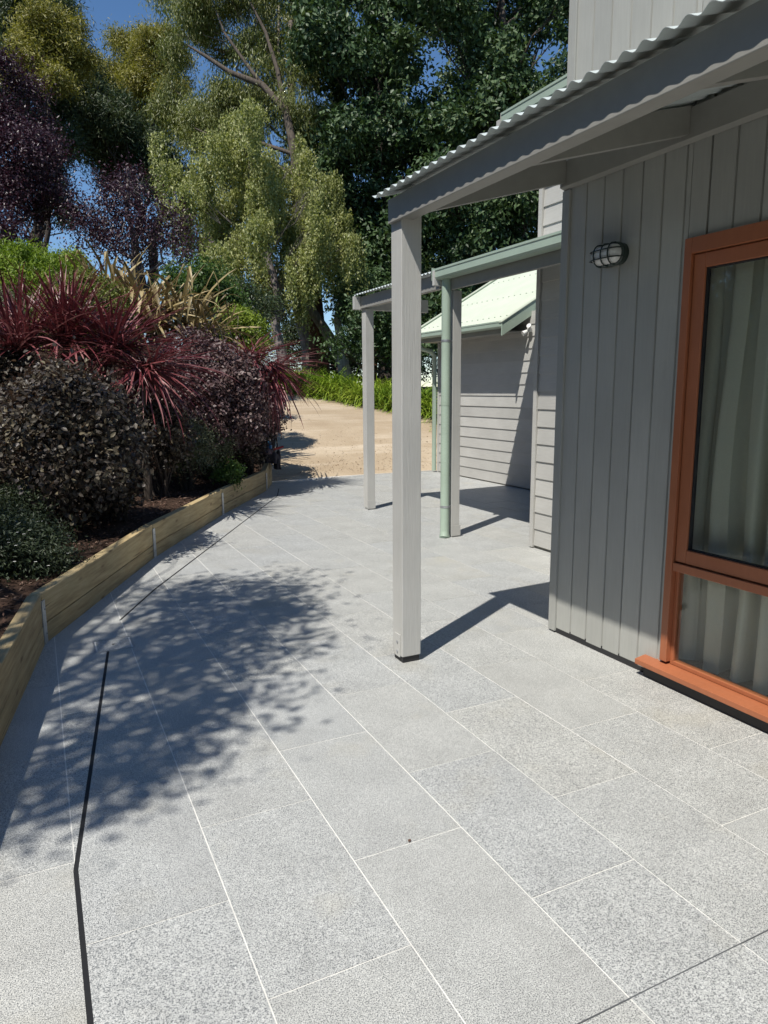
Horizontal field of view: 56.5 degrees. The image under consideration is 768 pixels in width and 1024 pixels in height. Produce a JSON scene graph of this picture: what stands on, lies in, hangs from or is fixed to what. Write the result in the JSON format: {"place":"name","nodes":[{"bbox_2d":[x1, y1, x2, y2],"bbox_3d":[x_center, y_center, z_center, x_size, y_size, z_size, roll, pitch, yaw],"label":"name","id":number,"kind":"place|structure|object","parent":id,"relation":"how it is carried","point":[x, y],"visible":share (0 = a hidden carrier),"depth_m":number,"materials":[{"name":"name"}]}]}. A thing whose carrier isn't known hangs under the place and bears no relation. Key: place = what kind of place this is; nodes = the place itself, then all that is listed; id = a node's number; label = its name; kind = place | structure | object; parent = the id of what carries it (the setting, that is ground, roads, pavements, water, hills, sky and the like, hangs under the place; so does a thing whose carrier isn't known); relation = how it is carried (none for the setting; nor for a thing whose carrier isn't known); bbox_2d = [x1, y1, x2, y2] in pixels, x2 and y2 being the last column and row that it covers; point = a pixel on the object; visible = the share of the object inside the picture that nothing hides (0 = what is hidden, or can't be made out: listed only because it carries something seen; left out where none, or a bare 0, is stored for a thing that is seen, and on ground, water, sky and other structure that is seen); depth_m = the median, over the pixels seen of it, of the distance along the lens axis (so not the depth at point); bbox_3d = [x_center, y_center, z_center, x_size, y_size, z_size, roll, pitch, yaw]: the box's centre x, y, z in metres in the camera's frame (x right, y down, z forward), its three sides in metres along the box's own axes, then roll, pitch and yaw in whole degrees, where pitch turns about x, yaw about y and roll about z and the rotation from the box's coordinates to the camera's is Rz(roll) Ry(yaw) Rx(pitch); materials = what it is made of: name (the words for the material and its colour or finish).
{"place":"outdoors","nodes":[
{"label":"outdoors","id":0,"kind":"place"},
{"bbox_2d":[0,308,286,637],"bbox_3d":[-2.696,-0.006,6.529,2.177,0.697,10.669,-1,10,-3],"label":"bark mulch","id":1,"kind":"object","parent":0,"point":[22,600],"visible":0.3,"depth_m":6.51,"materials":[{"name":"brown wood"}]},
{"bbox_2d":[0,286,32,319],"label":"dry shrub","id":2,"kind":"object","parent":1,"relation":"on","point":[11,292],"visible":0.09,"depth_m":10.47,"materials":[{"name":"green plant"}]},
{"bbox_2d":[0,344,43,428],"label":"dark shrub","id":3,"kind":"object","parent":1,"relation":"on","point":[6,361],"visible":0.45,"depth_m":7.47,"materials":[{"name":"purple plant"}]},
{"bbox_2d":[0,473,69,530],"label":"daisy bush","id":4,"kind":"object","parent":1,"relation":"on","point":[15,499],"visible":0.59,"depth_m":5.59,"materials":[{"name":"green plant"}]},
{"bbox_2d":[0,230,77,313],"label":"lime shrub","id":5,"kind":"object","parent":1,"relation":"on","point":[18,254],"visible":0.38,"depth_m":12.63,"materials":[{"name":"green plant"}]},
{"bbox_2d":[0,33,94,255],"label":"plum tree","id":6,"kind":"object","parent":1,"relation":"on","point":[34,157],"visible":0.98,"depth_m":16.66,"materials":[{"name":"purple plant"}]},
{"bbox_2d":[0,498,96,584],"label":"daisy bush","id":7,"kind":"object","parent":1,"relation":"on","point":[36,538],"visible":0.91,"depth_m":4.88,"materials":[{"name":"green plant"}]},
{"bbox_2d":[0,0,105,251],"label":"pine tree","id":8,"kind":"object","parent":1,"relation":"on","point":[60,110],"visible":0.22,"depth_m":24.71,"materials":[{"name":"green plant"}]},
{"bbox_2d":[0,0,109,252],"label":"wattle tree","id":9,"kind":"object","parent":1,"relation":"on","point":[48,32],"visible":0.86,"depth_m":22.18,"materials":[{"name":"green plant"}]},
{"bbox_2d":[0,262,118,370],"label":"cordyline","id":10,"kind":"object","parent":1,"relation":"on","point":[6,319],"visible":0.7,"depth_m":7.47,"materials":[{"name":"red plant"}]},
{"bbox_2d":[34,244,97,275],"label":"lime shrub","id":11,"kind":"object","parent":1,"relation":"on","point":[73,252],"visible":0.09,"depth_m":13.76,"materials":[{"name":"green plant"}]},
{"bbox_2d":[0,252,164,458],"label":"cordyline","id":12,"kind":"object","parent":1,"relation":"on","point":[50,302],"visible":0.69,"depth_m":7.61,"materials":[{"name":"red plant"}]},
{"bbox_2d":[0,335,168,534],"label":"dark shrub","id":13,"kind":"object","parent":1,"relation":"on","point":[65,414],"visible":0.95,"depth_m":5.95,"materials":[{"name":"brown plant"}]},
{"bbox_2d":[23,263,150,386],"bbox_3d":[-4.433,-2.593,10.579,1.837,2.084,1.893,-5,11,-25],"label":"cordyline","id":14,"kind":"object","parent":1,"relation":"on","point":[100,280],"visible":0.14,"depth_m":10.20,"materials":[{"name":"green plant"}]},
{"bbox_2d":[47,237,154,379],"bbox_3d":[-4.634,-3.315,12.107,1.744,2.352,1.870,0,10,2],"label":"flax","id":15,"kind":"object","parent":1,"relation":"on","point":[107,263],"visible":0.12,"depth_m":11.60,"materials":[{"name":"beige plant"}]},
{"bbox_2d":[84,469,151,521],"bbox_3d":[-2.606,-0.184,6.894,0.701,0.670,0.691,-5,11,-25],"label":"dark shrub","id":16,"kind":"object","parent":1,"relation":"on","point":[127,504],"visible":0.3,"depth_m":6.81,"materials":[{"name":"green plant"}]},
{"bbox_2d":[33,282,203,406],"bbox_3d":[-3.010,-1.381,8.056,2.083,2.360,1.863,-5,11,-25],"label":"cordyline","id":17,"kind":"object","parent":1,"relation":"on","point":[119,325],"visible":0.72,"depth_m":7.77,"materials":[{"name":"red plant"}]},
{"bbox_2d":[66,35,190,346],"bbox_3d":[-10.114,-11.111,27.586,6.507,12.925,5.530,-2,10,-10],"label":"pine tree","id":18,"kind":"object","parent":1,"relation":"on","point":[125,129],"visible":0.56,"depth_m":26.27,"materials":[{"name":"green plant"}]},
{"bbox_2d":[48,146,220,341],"bbox_3d":[-5.746,-6.138,16.171,3.182,4.656,3.812,-9,13,-42],"label":"plum tree","id":19,"kind":"object","parent":1,"relation":"on","point":[95,235],"visible":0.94,"depth_m":16.05,"materials":[{"name":"purple plant"}]},
{"bbox_2d":[41,331,239,501],"bbox_3d":[-2.660,-1.014,8.075,1.936,1.968,1.899,0,10,5],"label":"cordyline","id":20,"kind":"object","parent":1,"relation":"on","point":[133,377],"visible":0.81,"depth_m":7.87,"materials":[{"name":"red plant"}]},
{"bbox_2d":[77,256,251,361],"bbox_3d":[-3.753,-2.693,11.566,3.132,2.656,2.573,-5,11,-25],"label":"flax","id":21,"kind":"object","parent":1,"relation":"on","point":[131,278],"visible":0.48,"depth_m":11.10,"materials":[{"name":"beige plant"}]},
{"bbox_2d":[127,396,201,497],"bbox_3d":[-2.590,-0.738,8.269,0.957,1.285,1.175,-5,11,-25],"label":"dark shrub","id":22,"kind":"object","parent":1,"relation":"on","point":[177,445],"visible":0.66,"depth_m":8.22,"materials":[{"name":"green plant"}]},
{"bbox_2d":[150,409,223,490],"bbox_3d":[-2.477,-0.753,8.961,0.976,1.081,1.012,-5,11,-25],"label":"silver shrub","id":23,"kind":"object","parent":1,"relation":"on","point":[187,482],"visible":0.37,"depth_m":8.95,"materials":[{"name":"green plant"}]},
{"bbox_2d":[138,292,260,361],"bbox_3d":[-3.083,-2.342,11.683,2.090,2.652,1.936,-1,10,-1],"label":"flax","id":24,"kind":"object","parent":1,"relation":"on","point":[200,324],"visible":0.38,"depth_m":11.33,"materials":[{"name":"green plant"}]},
{"bbox_2d":[148,245,264,360],"bbox_3d":[-3.731,-3.865,14.893,1.864,2.956,2.591,-8,12,-36],"label":"flax","id":25,"kind":"object","parent":1,"relation":"on","point":[201,279],"visible":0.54,"depth_m":14.25,"materials":[{"name":"green plant"}]},
{"bbox_2d":[132,323,282,479],"bbox_3d":[-2.472,-1.484,9.818,2.072,2.226,2.222,-5,11,-25],"label":"burgundy shrub","id":26,"kind":"object","parent":1,"relation":"on","point":[232,400],"visible":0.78,"depth_m":9.50,"materials":[{"name":"purple plant"}]},
{"bbox_2d":[200,421,240,483],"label":"silver shrub","id":27,"kind":"object","parent":1,"relation":"on","point":[226,449],"visible":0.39,"depth_m":9.53,"materials":[{"name":"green plant"}]},
{"bbox_2d":[201,456,247,491],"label":"leafy weed","id":28,"kind":"object","parent":1,"relation":"on","point":[229,473],"visible":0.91,"depth_m":9.18,"materials":[{"name":"green plant"}]},
{"bbox_2d":[211,295,244,342],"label":"sword plant","id":29,"kind":"object","parent":1,"relation":"on","point":[215,310],"visible":0.18,"depth_m":12.14,"materials":[{"name":"green plant"}]},
{"bbox_2d":[208,302,275,366],"bbox_3d":[-2.611,-2.557,13.028,1.371,2.498,1.422,-5,11,-25],"label":"clipped mound","id":30,"kind":"object","parent":1,"relation":"on","point":[251,319],"visible":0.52,"depth_m":12.62,"materials":[{"name":"green plant"}]},
{"bbox_2d":[207,262,296,338],"bbox_3d":[-3.613,-4.917,19.143,2.728,3.220,3.634,-3,10,-16],"label":"shrub","id":31,"kind":"object","parent":1,"relation":"on","point":[268,305],"visible":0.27,"depth_m":18.74,"materials":[{"name":"green plant"}]},
{"bbox_2d":[228,425,281,473],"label":"dark shrub","id":32,"kind":"object","parent":1,"relation":"on","point":[249,459],"visible":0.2,"depth_m":10.81,"materials":[{"name":"green plant"}]},
{"bbox_2d":[211,330,310,451],"bbox_3d":[-1.887,-1.525,10.367,1.703,2.205,1.586,2,10,13],"label":"cordyline","id":33,"kind":"object","parent":1,"relation":"on","point":[265,353],"visible":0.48,"depth_m":10.23,"materials":[{"name":"red plant"}]},
{"bbox_2d":[248,387,293,468],"bbox_3d":[-2.030,-1.321,11.748,1.072,1.583,1.079,0,10,2],"label":"burgundy shrub","id":34,"kind":"object","parent":1,"relation":"on","point":[276,429],"visible":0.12,"depth_m":11.63,"materials":[{"name":"purple plant"}]},
{"bbox_2d":[231,348,327,462],"bbox_3d":[-1.670,-1.439,10.627,1.951,1.969,1.981,6,12,32],"label":"cordyline","id":35,"kind":"object","parent":1,"relation":"on","point":[277,389],"visible":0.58,"depth_m":10.47,"materials":[{"name":"red plant"}]},
{"bbox_2d":[0,0,568,386],"label":"sky","id":36,"kind":"structure","parent":0,"point":[120,10],"materials":[{"name":"blue"}]},
{"bbox_2d":[272,392,436,480],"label":"driveway","id":37,"kind":"structure","parent":0,"point":[331,421],"depth_m":14.58,"materials":[{"name":"beige gravel"}]},
{"bbox_2d":[272,470,432,482],"bbox_3d":[-0.502,-0.615,12.611,3.199,0.066,0.229,-6,11,-30],"label":"concrete edge","id":38,"kind":"object","parent":37,"relation":"on","point":[325,477],"visible":0.2,"depth_m":12.20,"materials":[{"name":"grey concrete"}]},
{"bbox_2d":[0,471,767,1023],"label":"patio","id":39,"kind":"structure","parent":0,"point":[292,755],"depth_m":2.62,"materials":[{"name":"grey tile"}]},
{"bbox_2d":[92,636,134,652],"bbox_3d":[-1.626,0.804,4.295,0.220,0.022,0.220,-5,11,-25],"label":"inspection cover","id":40,"kind":"object","parent":39,"relation":"on","point":[111,644],"visible":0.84,"depth_m":4.29,"materials":[{"name":"metal"}]},
{"bbox_2d":[73,489,278,1023],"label":"slot drain","id":41,"kind":"object","parent":39,"relation":"on","point":[87,995],"visible":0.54,"depth_m":2.31,"materials":[{"name":"black metal"}]},
{"bbox_2d":[353,230,561,537],"bbox_3d":[1.960,-1.463,7.306,2.877,3.410,4.775,-5,11,-25],"label":"entry verandah","id":42,"kind":"object","parent":39,"relation":"on","point":[541,252],"visible":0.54,"depth_m":7.09,"materials":[{"name":"paint"}]},
{"bbox_2d":[496,74,567,551],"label":"house wing","id":43,"kind":"structure","parent":39,"relation":"on","point":[546,338],"depth_m":6.43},
{"bbox_2d":[372,0,767,662],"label":"verandah","id":44,"kind":"object","parent":39,"relation":"on","point":[624,110],"visible":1,"depth_m":3.06,"materials":[{"name":"paint"}]},
{"bbox_2d":[421,270,536,489],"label":"garage","id":45,"kind":"structure","parent":0,"point":[497,375],"depth_m":11.32,"materials":[{"name":"paint"}]},
{"bbox_2d":[521,323,531,335],"bbox_3d":[2.063,-2.621,10.280,0.148,0.175,0.133,-5,11,-25],"label":"security light","id":46,"kind":"object","parent":45,"relation":"attached to","point":[525,332],"visible":1,"depth_m":10.28,"materials":[{"name":"white plastic"}]},
{"bbox_3d":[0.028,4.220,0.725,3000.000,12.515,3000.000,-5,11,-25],"label":"ground","id":47,"kind":"structure","parent":0,"visible":0},
{"bbox_2d":[0,463,271,745],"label":"retaining wall","id":48,"kind":"structure","parent":47,"relation":"on","point":[46,613],"depth_m":5.00,"materials":[{"name":"brown wood"}]},
{"bbox_2d":[259,447,280,469],"bbox_3d":[-1.826,-0.854,11.320,0.360,0.351,0.442,-5,11,-25],"label":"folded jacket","id":49,"kind":"object","parent":48,"relation":"on","point":[275,459],"visible":0.79,"depth_m":11.20,"materials":[{"name":"fabric"}]},
{"bbox_2d":[93,13,199,344],"bbox_3d":[-10.415,-13.603,32.265,6.749,16.789,4.881,4,11,25],"label":"wattle tree","id":50,"kind":"object","parent":47,"relation":"on","point":[136,58],"visible":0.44,"depth_m":30.20,"materials":[{"name":"green plant"}]},
{"bbox_2d":[133,0,357,373],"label":"gum tree","id":51,"kind":"object","parent":47,"relation":"on","point":[196,20],"visible":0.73,"depth_m":25.94,"materials":[{"name":"green plant"}]},
{"bbox_2d":[146,89,369,370],"bbox_3d":[-3.896,-8.335,22.856,6.691,9.018,5.524,-5,11,-25],"label":"weeping birch","id":52,"kind":"object","parent":47,"relation":"on","point":[260,200],"visible":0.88,"depth_m":21.97,"materials":[{"name":"green plant"}]},
{"bbox_2d":[287,373,326,394],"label":"agapanthus plant","id":53,"kind":"object","parent":47,"relation":"on","point":[296,383],"visible":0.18,"depth_m":20.96,"materials":[{"name":"green plant"}]},
{"bbox_2d":[286,367,329,394],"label":"agapanthus plant","id":54,"kind":"object","parent":47,"relation":"on","point":[306,376],"visible":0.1,"depth_m":21.29,"materials":[{"name":"green plant"}]},
{"bbox_2d":[273,230,353,379],"bbox_3d":[-2.797,-7.100,24.444,2.450,5.999,3.246,-10,13,-43],"label":"gum tree","id":55,"kind":"object","parent":47,"relation":"on","point":[318,320],"visible":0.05,"depth_m":24.37,"materials":[{"name":"brown plant"}]},
{"bbox_2d":[291,375,341,398],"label":"agapanthus plant","id":56,"kind":"object","parent":47,"relation":"on","point":[318,387],"visible":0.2,"depth_m":20.48,"materials":[{"name":"green plant"}]},
{"bbox_2d":[288,366,348,393],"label":"agapanthus plant","id":57,"kind":"object","parent":47,"relation":"on","point":[318,373],"visible":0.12,"depth_m":21.23,"materials":[{"name":"green plant"}]},
{"bbox_2d":[289,229,355,376],"bbox_3d":[-2.255,-7.314,25.524,3.522,6.057,2.412,-5,11,-25],"label":"gum tree","id":58,"kind":"object","parent":47,"relation":"on","point":[316,331],"visible":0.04,"depth_m":24.76,"materials":[{"name":"brown plant"}]},
{"bbox_2d":[300,373,348,400],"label":"agapanthus plant","id":59,"kind":"object","parent":47,"relation":"on","point":[319,388],"visible":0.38,"depth_m":20.13,"materials":[{"name":"green plant"}]},
{"bbox_2d":[300,371,355,396],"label":"agapanthus plant","id":60,"kind":"object","parent":47,"relation":"on","point":[331,381],"visible":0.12,"depth_m":20.64,"materials":[{"name":"green plant"}]},
{"bbox_2d":[300,367,359,395],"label":"agapanthus plant","id":61,"kind":"object","parent":47,"relation":"on","point":[324,377],"visible":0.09,"depth_m":21.18,"materials":[{"name":"green plant"}]},
{"bbox_2d":[308,377,353,402],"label":"agapanthus plant","id":62,"kind":"object","parent":47,"relation":"on","point":[329,390],"visible":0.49,"depth_m":19.85,"materials":[{"name":"green plant"}]},
{"bbox_2d":[308,367,362,400],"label":"agapanthus plant","id":63,"kind":"object","parent":47,"relation":"on","point":[343,380],"visible":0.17,"depth_m":20.15,"materials":[{"name":"green plant"}]},
{"bbox_2d":[325,378,361,401],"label":"agapanthus plant","id":64,"kind":"object","parent":47,"relation":"on","point":[342,393],"visible":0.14,"depth_m":19.44,"materials":[{"name":"green plant"}]},
{"bbox_2d":[315,262,376,379],"bbox_3d":[-1.307,-6.555,24.235,2.700,4.829,3.827,0,10,2],"label":"gum tree","id":65,"kind":"object","parent":47,"relation":"on","point":[344,362],"visible":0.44,"depth_m":23.82,"materials":[{"name":"green plant"}]},
{"bbox_2d":[267,316,437,382],"bbox_3d":[-1.029,-6.546,29.606,9.132,3.548,3.807,0,10,0],"label":"understorey shrub","id":66,"kind":"object","parent":47,"relation":"on","point":[290,332],"visible":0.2,"depth_m":29.19,"materials":[{"name":"green plant"}]},
{"bbox_2d":[321,373,387,402],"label":"agapanthus plant","id":67,"kind":"object","parent":47,"relation":"on","point":[346,386],"visible":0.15,"depth_m":19.59,"materials":[{"name":"green plant"}]},
{"bbox_2d":[325,258,391,382],"bbox_3d":[-0.417,-6.123,23.434,3.110,4.455,2.623,-5,11,-25],"label":"gum tree","id":68,"kind":"object","parent":47,"relation":"on","point":[374,277],"visible":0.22,"depth_m":22.95,"materials":[{"name":"green plant"}]},
{"bbox_2d":[331,379,388,406],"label":"agapanthus plant","id":69,"kind":"object","parent":47,"relation":"on","point":[354,397],"visible":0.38,"depth_m":19.00,"materials":[{"name":"green plant"}]},
{"bbox_2d":[335,374,389,400],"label":"agapanthus plant","id":70,"kind":"object","parent":47,"relation":"on","point":[360,385],"visible":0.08,"depth_m":19.40,"materials":[{"name":"green plant"}]},
{"bbox_2d":[276,0,451,385],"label":"evergreen tree","id":71,"kind":"object","parent":47,"relation":"on","point":[351,149],"visible":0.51,"depth_m":23.94,"materials":[{"name":"green plant"}]},
{"bbox_2d":[340,380,388,409],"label":"agapanthus plant","id":72,"kind":"object","parent":47,"relation":"on","point":[362,395],"visible":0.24,"depth_m":18.67,"materials":[{"name":"green plant"}]},
{"bbox_2d":[351,382,391,410],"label":"agapanthus plant","id":73,"kind":"object","parent":47,"relation":"on","point":[378,403],"visible":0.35,"depth_m":18.30,"materials":[{"name":"green plant"}]},
{"bbox_2d":[306,272,441,379],"bbox_3d":[0.485,-5.306,21.629,5.238,3.701,4.035,1,10,6],"label":"understorey shrub","id":74,"kind":"object","parent":47,"relation":"on","point":[382,319],"visible":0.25,"depth_m":20.73,"materials":[{"name":"green plant"}]},
{"bbox_2d":[358,376,391,409],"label":"agapanthus plant","id":75,"kind":"object","parent":47,"relation":"on","point":[382,387],"visible":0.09,"depth_m":18.81,"materials":[{"name":"green plant"}]},
{"bbox_2d":[350,377,422,395],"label":"agapanthus plant","id":76,"kind":"object","parent":47,"relation":"on","point":[381,385],"visible":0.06,"depth_m":19.02,"materials":[{"name":"green plant"}]},
{"bbox_2d":[374,383,429,410],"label":"agapanthus plant","id":77,"kind":"object","parent":47,"relation":"on","point":[388,407],"visible":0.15,"depth_m":18.01,"materials":[{"name":"green plant"}]},
{"bbox_2d":[380,387,436,416],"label":"agapanthus plant","id":78,"kind":"object","parent":47,"relation":"on","point":[421,401],"visible":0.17,"depth_m":17.44,"materials":[{"name":"green plant"}]},
{"bbox_2d":[382,380,436,417],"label":"agapanthus plant","id":79,"kind":"object","parent":47,"relation":"on","point":[426,393],"visible":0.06,"depth_m":17.85,"materials":[{"name":"green plant"}]},
{"bbox_2d":[421,394,436,418],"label":"agapanthus plant","id":80,"kind":"object","parent":47,"relation":"on","point":[428,402],"visible":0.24,"depth_m":17.22,"materials":[{"name":"green plant"}]},
{"bbox_2d":[421,399,436,424],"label":"agapanthus plant","id":81,"kind":"object","parent":47,"relation":"on","point":[429,413],"visible":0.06,"depth_m":16.71,"materials":[{"name":"green plant"}]},
{"bbox_2d":[374,0,569,352],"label":"evergreen tree","id":82,"kind":"object","parent":47,"relation":"on","point":[497,71],"visible":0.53,"depth_m":22.98,"materials":[{"name":"green plant"}]},
{"bbox_2d":[548,0,767,732],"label":"house","id":83,"kind":"structure","parent":47,"relation":"on","point":[681,223],"depth_m":3.66,"materials":[{"name":"paint"}]},
{"bbox_2d":[589,241,628,267],"bbox_3d":[1.166,-1.346,3.740,0.099,0.119,0.223,-5,11,-25],"label":"wall lamp","id":84,"kind":"object","parent":83,"relation":"attached to","point":[611,254],"visible":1,"depth_m":3.69,"materials":[{"name":"white glass"}]},
{"bbox_2d":[635,220,767,732],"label":"window","id":85,"kind":"structure","parent":83,"relation":"in","point":[745,243],"depth_m":3.38,"materials":[{"name":"orange wood"}]},
{"bbox_2d":[679,258,767,695],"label":"curtain","id":86,"kind":"object","parent":83,"relation":"hanging from","point":[724,628],"visible":0.74,"depth_m":3.39,"materials":[{"name":"fabric"}]}
]}

